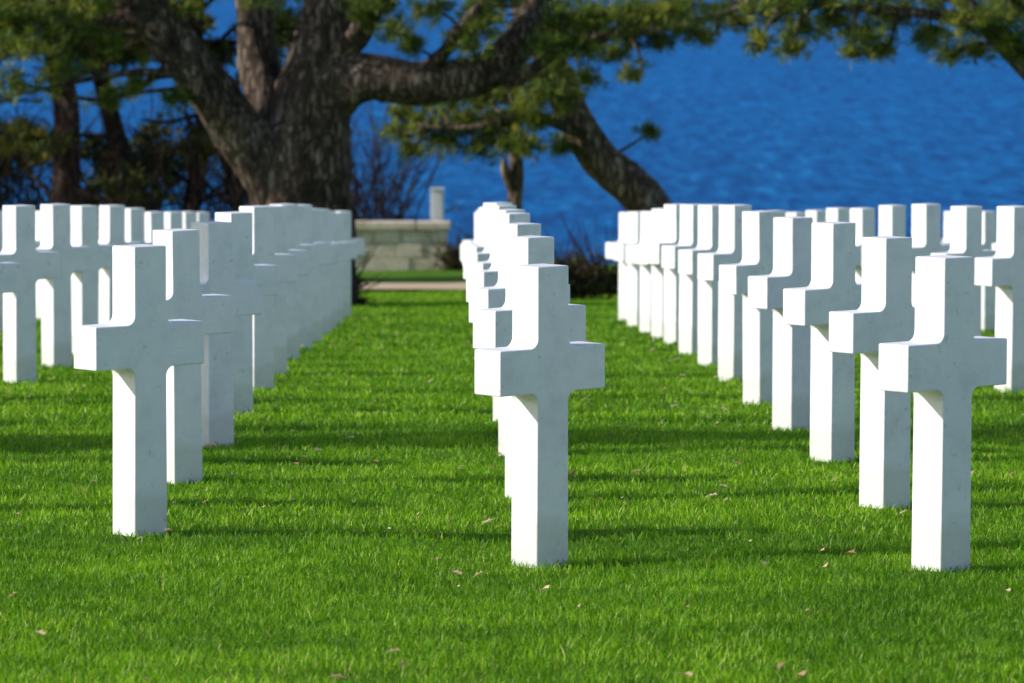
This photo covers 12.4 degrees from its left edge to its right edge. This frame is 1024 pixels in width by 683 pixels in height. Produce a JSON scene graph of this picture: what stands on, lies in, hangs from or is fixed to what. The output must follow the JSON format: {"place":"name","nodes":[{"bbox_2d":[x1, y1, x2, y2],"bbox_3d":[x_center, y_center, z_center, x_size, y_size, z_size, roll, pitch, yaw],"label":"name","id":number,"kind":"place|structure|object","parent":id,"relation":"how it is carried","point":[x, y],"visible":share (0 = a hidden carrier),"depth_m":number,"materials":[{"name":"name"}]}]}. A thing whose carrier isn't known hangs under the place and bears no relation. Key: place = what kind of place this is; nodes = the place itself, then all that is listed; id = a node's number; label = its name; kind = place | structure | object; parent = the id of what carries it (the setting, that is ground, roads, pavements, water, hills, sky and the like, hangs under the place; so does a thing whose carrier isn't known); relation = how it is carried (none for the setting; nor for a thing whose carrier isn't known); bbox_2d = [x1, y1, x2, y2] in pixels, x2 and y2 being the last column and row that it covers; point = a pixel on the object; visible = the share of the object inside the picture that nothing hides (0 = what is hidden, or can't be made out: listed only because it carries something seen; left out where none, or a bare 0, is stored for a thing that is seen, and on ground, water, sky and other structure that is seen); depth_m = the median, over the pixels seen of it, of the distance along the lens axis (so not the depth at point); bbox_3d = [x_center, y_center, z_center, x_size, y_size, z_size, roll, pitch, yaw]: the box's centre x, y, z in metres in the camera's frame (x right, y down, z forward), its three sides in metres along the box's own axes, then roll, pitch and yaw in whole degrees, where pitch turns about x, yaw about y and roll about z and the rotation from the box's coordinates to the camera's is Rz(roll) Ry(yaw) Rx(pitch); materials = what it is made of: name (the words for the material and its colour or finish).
{"place":"outdoors","nodes":[
{"label":"outdoors","id":0,"kind":"place"},
{"bbox_2d":[98,282,617,289],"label":"gravel path","id":1,"kind":"structure","parent":0,"point":[459,285],"depth_m":60.73,"materials":[{"name":"beige gravel"}]},
{"bbox_2d":[0,0,1023,263],"bbox_3d":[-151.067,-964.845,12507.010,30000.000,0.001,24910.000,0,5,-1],"label":"sea","id":2,"kind":"structure","parent":0,"point":[826,128],"depth_m":1192.09,"materials":[{"name":"liquid"}]},
{"bbox_2d":[0,264,1023,682],"bbox_3d":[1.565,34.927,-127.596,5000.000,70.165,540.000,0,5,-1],"label":"lawn ground","id":3,"kind":"structure","parent":0,"point":[420,276],"depth_m":16.12,"materials":[{"name":"green plant"}]},
{"bbox_2d":[0,211,2,330],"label":"latin cross headstone","id":4,"kind":"object","parent":3,"relation":"on","point":[1,248],"visible":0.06,"depth_m":38.71,"materials":[{"name":"white stone"}]},
{"bbox_2d":[0,262,21,292],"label":"latin cross headstone","id":5,"kind":"object","parent":3,"relation":"on","point":[10,277],"visible":1,"depth_m":24.27,"materials":[{"name":"white stone"}]},
{"bbox_2d":[0,205,59,382],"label":"latin cross headstone","id":6,"kind":"object","parent":3,"relation":"on","point":[19,330],"visible":0.74,"depth_m":26.51,"materials":[{"name":"white stone"}]},
{"bbox_2d":[35,210,40,318],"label":"latin cross headstone","id":7,"kind":"object","parent":3,"relation":"on","point":[38,239],"visible":0.09,"depth_m":43.36,"materials":[{"name":"white stone"}]},
{"bbox_2d":[36,203,92,367],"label":"latin cross headstone","id":8,"kind":"object","parent":3,"relation":"on","point":[56,320],"visible":0.62,"depth_m":28.84,"materials":[{"name":"white stone"}]},
{"bbox_2d":[70,205,113,356],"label":"latin cross headstone","id":9,"kind":"object","parent":3,"relation":"on","point":[84,284],"visible":0.52,"depth_m":31.17,"materials":[{"name":"white stone"}]},
{"bbox_2d":[98,205,143,323],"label":"latin cross headstone","id":10,"kind":"object","parent":3,"relation":"on","point":[111,224],"visible":0.39,"depth_m":33.48,"materials":[{"name":"white stone"}]},
{"bbox_2d":[74,244,203,536],"bbox_3d":[-1.285,0.228,16.307,0.475,1.120,0.128,-4,6,-43],"label":"latin cross headstone","id":11,"kind":"object","parent":3,"relation":"on","point":[139,344],"visible":0.95,"depth_m":16.25,"materials":[{"name":"white stone"}]},
{"bbox_2d":[125,208,152,244],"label":"latin cross headstone","id":12,"kind":"object","parent":3,"relation":"on","point":[134,224],"visible":0.23,"depth_m":35.80,"materials":[{"name":"white stone"}]},
{"bbox_2d":[145,211,163,241],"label":"latin cross headstone","id":13,"kind":"object","parent":3,"relation":"on","point":[154,220],"visible":0.08,"depth_m":38.12,"materials":[{"name":"white stone"}]},
{"bbox_2d":[164,211,182,228],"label":"latin cross headstone","id":14,"kind":"object","parent":3,"relation":"on","point":[173,219],"visible":0.08,"depth_m":40.47,"materials":[{"name":"white stone"}]},
{"bbox_2d":[180,211,196,228],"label":"latin cross headstone","id":15,"kind":"object","parent":3,"relation":"on","point":[189,217],"visible":0.16,"depth_m":42.78,"materials":[{"name":"white stone"}]},
{"bbox_2d":[153,228,233,483],"bbox_3d":[-1.319,0.118,18.634,0.475,1.120,0.128,-5,7,-43],"label":"latin cross headstone","id":16,"kind":"object","parent":3,"relation":"on","point":[186,299],"visible":0.41,"depth_m":18.58,"materials":[{"name":"white stone"}]},
{"bbox_2d":[0,0,405,275],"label":"distant woodland","id":17,"kind":"object","parent":3,"relation":"on","point":[124,175],"visible":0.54,"depth_m":65.88,"materials":[{"name":"green plant"}]},
{"bbox_2d":[197,212,209,221],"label":"latin cross headstone","id":18,"kind":"object","parent":3,"relation":"on","point":[203,216],"visible":0.06,"depth_m":45.11,"materials":[{"name":"white stone"}]},
{"bbox_2d":[191,221,261,447],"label":"latin cross headstone","id":19,"kind":"object","parent":3,"relation":"on","point":[216,277],"visible":0.53,"depth_m":20.91,"materials":[{"name":"white stone"}]},
{"bbox_2d":[215,211,278,414],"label":"latin cross headstone","id":20,"kind":"object","parent":3,"relation":"on","point":[246,268],"visible":0.33,"depth_m":23.25,"materials":[{"name":"white stone"}]},
{"bbox_2d":[239,205,296,390],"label":"latin cross headstone","id":21,"kind":"object","parent":3,"relation":"on","point":[263,330],"visible":0.34,"depth_m":25.58,"materials":[{"name":"white stone"}]},
{"bbox_2d":[98,221,450,270],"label":"wall blocks","id":22,"kind":"structure","parent":3,"relation":"on","point":[412,236],"depth_m":78.12,"materials":[{"name":"stone"}]},
{"bbox_2d":[429,187,444,220],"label":"stone pillar","id":23,"kind":"structure","parent":22,"relation":"on","point":[437,203],"depth_m":78.87,"materials":[{"name":"white stone"}]},
{"bbox_2d":[266,205,308,374],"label":"latin cross headstone","id":24,"kind":"object","parent":3,"relation":"on","point":[280,299],"visible":0.3,"depth_m":27.93,"materials":[{"name":"white stone"}]},
{"bbox_2d":[270,203,317,359],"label":"latin cross headstone","id":25,"kind":"object","parent":3,"relation":"on","point":[292,298],"visible":0.27,"depth_m":30.26,"materials":[{"name":"white stone"}]},
{"bbox_2d":[298,204,329,349],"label":"latin cross headstone","id":26,"kind":"object","parent":3,"relation":"on","point":[305,281],"visible":0.29,"depth_m":32.58,"materials":[{"name":"white stone"}]},
{"bbox_2d":[312,208,338,342],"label":"latin cross headstone","id":27,"kind":"object","parent":3,"relation":"on","point":[317,288],"visible":0.16,"depth_m":34.93,"materials":[{"name":"white stone"}]},
{"bbox_2d":[321,209,345,334],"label":"latin cross headstone","id":28,"kind":"object","parent":3,"relation":"on","point":[325,237],"visible":0.21,"depth_m":37.26,"materials":[{"name":"white stone"}]},
{"bbox_2d":[330,211,350,327],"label":"latin cross headstone","id":29,"kind":"object","parent":3,"relation":"on","point":[333,275],"visible":0.17,"depth_m":39.60,"materials":[{"name":"white stone"}]},
{"bbox_2d":[335,212,356,324],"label":"latin cross headstone","id":30,"kind":"object","parent":3,"relation":"on","point":[339,266],"visible":0.2,"depth_m":41.93,"materials":[{"name":"white stone"}]},
{"bbox_2d":[213,101,482,221],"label":"bare shrub","id":31,"kind":"object","parent":3,"relation":"on","point":[381,208],"visible":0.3,"depth_m":81.39,"materials":[{"name":"brown plant"}]},
{"bbox_2d":[335,211,364,317],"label":"latin cross headstone","id":32,"kind":"object","parent":3,"relation":"on","point":[347,263],"visible":0.26,"depth_m":44.25,"materials":[{"name":"white stone"}]},
{"bbox_2d":[0,0,724,305],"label":"pine tree","id":33,"kind":"object","parent":3,"relation":"on","point":[277,135],"visible":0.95,"depth_m":49.39,"materials":[{"name":"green plant"}]},
{"bbox_2d":[351,228,389,305],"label":"evergreen shrub","id":34,"kind":"object","parent":3,"relation":"on","point":[361,300],"visible":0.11,"depth_m":50.15,"materials":[{"name":"green plant"}]},
{"bbox_2d":[367,230,444,268],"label":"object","id":35,"kind":"object","parent":3,"relation":"on","point":[401,242],"visible":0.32,"depth_m":78.17,"materials":[{"name":"beige stone"}]},
{"bbox_2d":[417,218,473,270],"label":"evergreen shrub","id":36,"kind":"object","parent":3,"relation":"on","point":[450,258],"visible":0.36,"depth_m":77.44,"materials":[{"name":"green plant"}]},
{"bbox_2d":[448,214,473,256],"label":"evergreen shrub","id":37,"kind":"object","parent":3,"relation":"on","point":[468,235],"depth_m":80.08,"materials":[{"name":"green plant"}]},
{"bbox_2d":[460,212,476,260],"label":"latin cross headstone","id":38,"kind":"object","parent":3,"relation":"on","point":[475,227],"visible":0.07,"depth_m":41.21,"materials":[{"name":"white stone"}]},
{"bbox_2d":[462,212,477,262],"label":"latin cross headstone","id":39,"kind":"object","parent":3,"relation":"on","point":[477,237],"visible":0.06,"depth_m":38.88,"materials":[{"name":"white stone"}]},
{"bbox_2d":[462,210,477,243],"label":"latin cross headstone","id":40,"kind":"object","parent":3,"relation":"on","point":[467,241],"visible":0.07,"depth_m":43.43,"materials":[{"name":"white stone"}]},
{"bbox_2d":[463,208,479,244],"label":"latin cross headstone","id":41,"kind":"object","parent":3,"relation":"on","point":[477,242],"visible":0.1,"depth_m":36.55,"materials":[{"name":"white stone"}]},
{"bbox_2d":[463,207,482,246],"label":"latin cross headstone","id":42,"kind":"object","parent":3,"relation":"on","point":[481,228],"visible":0.09,"depth_m":34.21,"materials":[{"name":"white stone"}]},
{"bbox_2d":[463,202,512,252],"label":"latin cross headstone","id":43,"kind":"object","parent":3,"relation":"on","point":[472,249],"visible":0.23,"depth_m":29.49,"materials":[{"name":"white stone"}]},
{"bbox_2d":[463,205,516,278],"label":"latin cross headstone","id":44,"kind":"object","parent":3,"relation":"on","point":[484,255],"visible":0.21,"depth_m":27.17,"materials":[{"name":"white stone"}]},
{"bbox_2d":[467,209,524,270],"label":"latin cross headstone","id":45,"kind":"object","parent":3,"relation":"on","point":[480,265],"visible":0.19,"depth_m":24.82,"materials":[{"name":"white stone"}]},
{"bbox_2d":[466,212,529,421],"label":"latin cross headstone","id":46,"kind":"object","parent":3,"relation":"on","point":[482,278],"visible":0.2,"depth_m":22.51,"materials":[{"name":"white stone"}]},
{"bbox_2d":[0,324,1023,678],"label":"fallen leaves","id":47,"kind":"object","parent":3,"relation":"on","point":[494,518],"visible":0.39,"depth_m":17.64,"materials":[{"name":"brown plant"}]},
{"bbox_2d":[478,59,551,209],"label":"young pine tree","id":48,"kind":"object","parent":3,"relation":"on","point":[513,177],"visible":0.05,"depth_m":56.45,"materials":[{"name":"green plant"}]},
{"bbox_2d":[469,222,569,455],"bbox_3d":[0.034,0.053,20.281,0.475,1.120,0.128,-4,6,-42],"label":"latin cross headstone","id":49,"kind":"object","parent":3,"relation":"on","point":[487,297],"visible":0.28,"depth_m":20.20,"materials":[{"name":"white stone"}]},
{"bbox_2d":[473,235,585,498],"bbox_3d":[0.067,0.161,17.953,0.475,1.120,0.128,-4,6,-43],"label":"latin cross headstone","id":50,"kind":"object","parent":3,"relation":"on","point":[492,327],"visible":0.3,"depth_m":17.87,"materials":[{"name":"white stone"}]},
{"bbox_2d":[475,263,604,568],"bbox_3d":[0.093,0.306,15.625,0.475,1.120,0.128,-4,7,-43],"label":"latin cross headstone","id":51,"kind":"object","parent":3,"relation":"on","point":[540,368],"visible":0.86,"depth_m":15.57,"materials":[{"name":"white stone"}]},
{"bbox_2d":[369,0,762,211],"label":"pine tree","id":52,"kind":"object","parent":3,"relation":"on","point":[628,184],"visible":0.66,"depth_m":54.61,"materials":[{"name":"green plant"}]},
{"bbox_2d":[544,213,617,299],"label":"evergreen shrub","id":53,"kind":"object","parent":3,"relation":"on","point":[577,282],"visible":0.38,"depth_m":53.05,"materials":[{"name":"green plant"}]},
{"bbox_2d":[544,209,618,296],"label":"evergreen shrub","id":54,"kind":"object","parent":3,"relation":"on","point":[610,289],"visible":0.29,"depth_m":54.03,"materials":[{"name":"green plant"}]},
{"bbox_2d":[605,212,627,320],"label":"latin cross headstone","id":55,"kind":"object","parent":3,"relation":"on","point":[609,254],"visible":0.22,"depth_m":43.05,"materials":[{"name":"white stone"}]},
{"bbox_2d":[614,211,639,326],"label":"latin cross headstone","id":56,"kind":"object","parent":3,"relation":"on","point":[633,291],"visible":0.42,"depth_m":40.71,"materials":[{"name":"white stone"}]},
{"bbox_2d":[625,211,651,332],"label":"latin cross headstone","id":57,"kind":"object","parent":3,"relation":"on","point":[645,271],"visible":0.34,"depth_m":38.38,"materials":[{"name":"white stone"}]},
{"bbox_2d":[636,208,663,338],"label":"latin cross headstone","id":58,"kind":"object","parent":3,"relation":"on","point":[657,300],"visible":0.25,"depth_m":36.04,"materials":[{"name":"white stone"}]},
{"bbox_2d":[647,204,680,343],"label":"latin cross headstone","id":59,"kind":"object","parent":3,"relation":"on","point":[671,276],"visible":0.39,"depth_m":33.70,"materials":[{"name":"white stone"}]},
{"bbox_2d":[661,204,703,354],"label":"latin cross headstone","id":60,"kind":"object","parent":3,"relation":"on","point":[688,312],"visible":0.41,"depth_m":31.37,"materials":[{"name":"white stone"}]},
{"bbox_2d":[678,204,722,366],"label":"latin cross headstone","id":61,"kind":"object","parent":3,"relation":"on","point":[708,236],"visible":0.51,"depth_m":29.04,"materials":[{"name":"white stone"}]},
{"bbox_2d":[698,204,751,380],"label":"latin cross headstone","id":62,"kind":"object","parent":3,"relation":"on","point":[730,334],"visible":0.46,"depth_m":26.71,"materials":[{"name":"white stone"}]},
{"bbox_2d":[719,210,777,404],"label":"latin cross headstone","id":63,"kind":"object","parent":3,"relation":"on","point":[757,243],"visible":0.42,"depth_m":24.38,"materials":[{"name":"white stone"}]},
{"bbox_2d":[748,216,812,430],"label":"latin cross headstone","id":64,"kind":"object","parent":3,"relation":"on","point":[792,238],"visible":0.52,"depth_m":22.06,"materials":[{"name":"white stone"}]},
{"bbox_2d":[774,210,786,216],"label":"latin cross headstone","id":65,"kind":"object","parent":3,"relation":"on","point":[781,213],"visible":0.05,"depth_m":43.95,"materials":[{"name":"white stone"}]},
{"bbox_2d":[786,212,805,216],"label":"latin cross headstone","id":66,"kind":"object","parent":3,"relation":"on","point":[800,214],"visible":0.08,"depth_m":41.61,"materials":[{"name":"white stone"}]},
{"bbox_2d":[806,210,825,221],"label":"latin cross headstone","id":67,"kind":"object","parent":3,"relation":"on","point":[818,215],"visible":0.08,"depth_m":39.27,"materials":[{"name":"white stone"}]},
{"bbox_2d":[783,221,861,461],"bbox_3d":[1.343,0.061,19.784,0.475,1.120,0.128,-4,7,-43],"label":"latin cross headstone","id":68,"kind":"object","parent":3,"relation":"on","point":[833,286],"visible":0.66,"depth_m":19.72,"materials":[{"name":"white stone"}]},
{"bbox_2d":[826,207,849,221],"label":"latin cross headstone","id":69,"kind":"object","parent":3,"relation":"on","point":[838,214],"visible":0.11,"depth_m":36.95,"materials":[{"name":"white stone"}]},
{"bbox_2d":[850,207,874,282],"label":"latin cross headstone","id":70,"kind":"object","parent":3,"relation":"on","point":[863,218],"visible":0.24,"depth_m":34.61,"materials":[{"name":"white stone"}]},
{"bbox_2d":[829,236,914,508],"bbox_3d":[1.381,0.173,17.461,0.475,1.120,0.128,-4,6,-41],"label":"latin cross headstone","id":71,"kind":"object","parent":3,"relation":"on","point":[884,312],"visible":0.63,"depth_m":17.40,"materials":[{"name":"white stone"}]},
{"bbox_2d":[731,0,1023,80],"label":"pine tree","id":72,"kind":"object","parent":3,"relation":"on","point":[1004,41],"visible":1,"depth_m":44.69,"materials":[{"name":"green plant"}]},
{"bbox_2d":[879,205,905,236],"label":"latin cross headstone","id":73,"kind":"object","parent":3,"relation":"on","point":[892,220],"visible":0.14,"depth_m":32.29,"materials":[{"name":"white stone"}]},
{"bbox_2d":[911,203,949,305],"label":"latin cross headstone","id":74,"kind":"object","parent":3,"relation":"on","point":[926,228],"visible":0.35,"depth_m":29.95,"materials":[{"name":"white stone"}]},
{"bbox_2d":[878,255,1006,571],"bbox_3d":[1.370,0.288,15.040,0.475,1.120,0.128,-4,6,-43],"label":"latin cross headstone","id":75,"kind":"object","parent":3,"relation":"on","point":[943,363],"visible":0.93,"depth_m":14.98,"materials":[{"name":"white stone"}]},
{"bbox_2d":[941,211,950,244],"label":"latin cross headstone","id":76,"kind":"object","parent":3,"relation":"on","point":[947,223],"visible":0.16,"depth_m":41.05,"materials":[{"name":"white stone"}]},
{"bbox_2d":[931,205,995,335],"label":"latin cross headstone","id":77,"kind":"object","parent":3,"relation":"on","point":[966,232],"visible":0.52,"depth_m":27.63,"materials":[{"name":"white stone"}]},
{"bbox_2d":[981,211,995,330],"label":"latin cross headstone","id":78,"kind":"object","parent":3,"relation":"on","point":[988,298],"visible":0.2,"depth_m":38.72,"materials":[{"name":"white stone"}]},
{"bbox_2d":[975,205,1023,392],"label":"latin cross headstone","id":79,"kind":"object","parent":3,"relation":"on","point":[1001,270],"visible":0.88,"depth_m":25.29,"materials":[{"name":"white stone"}]}
]}

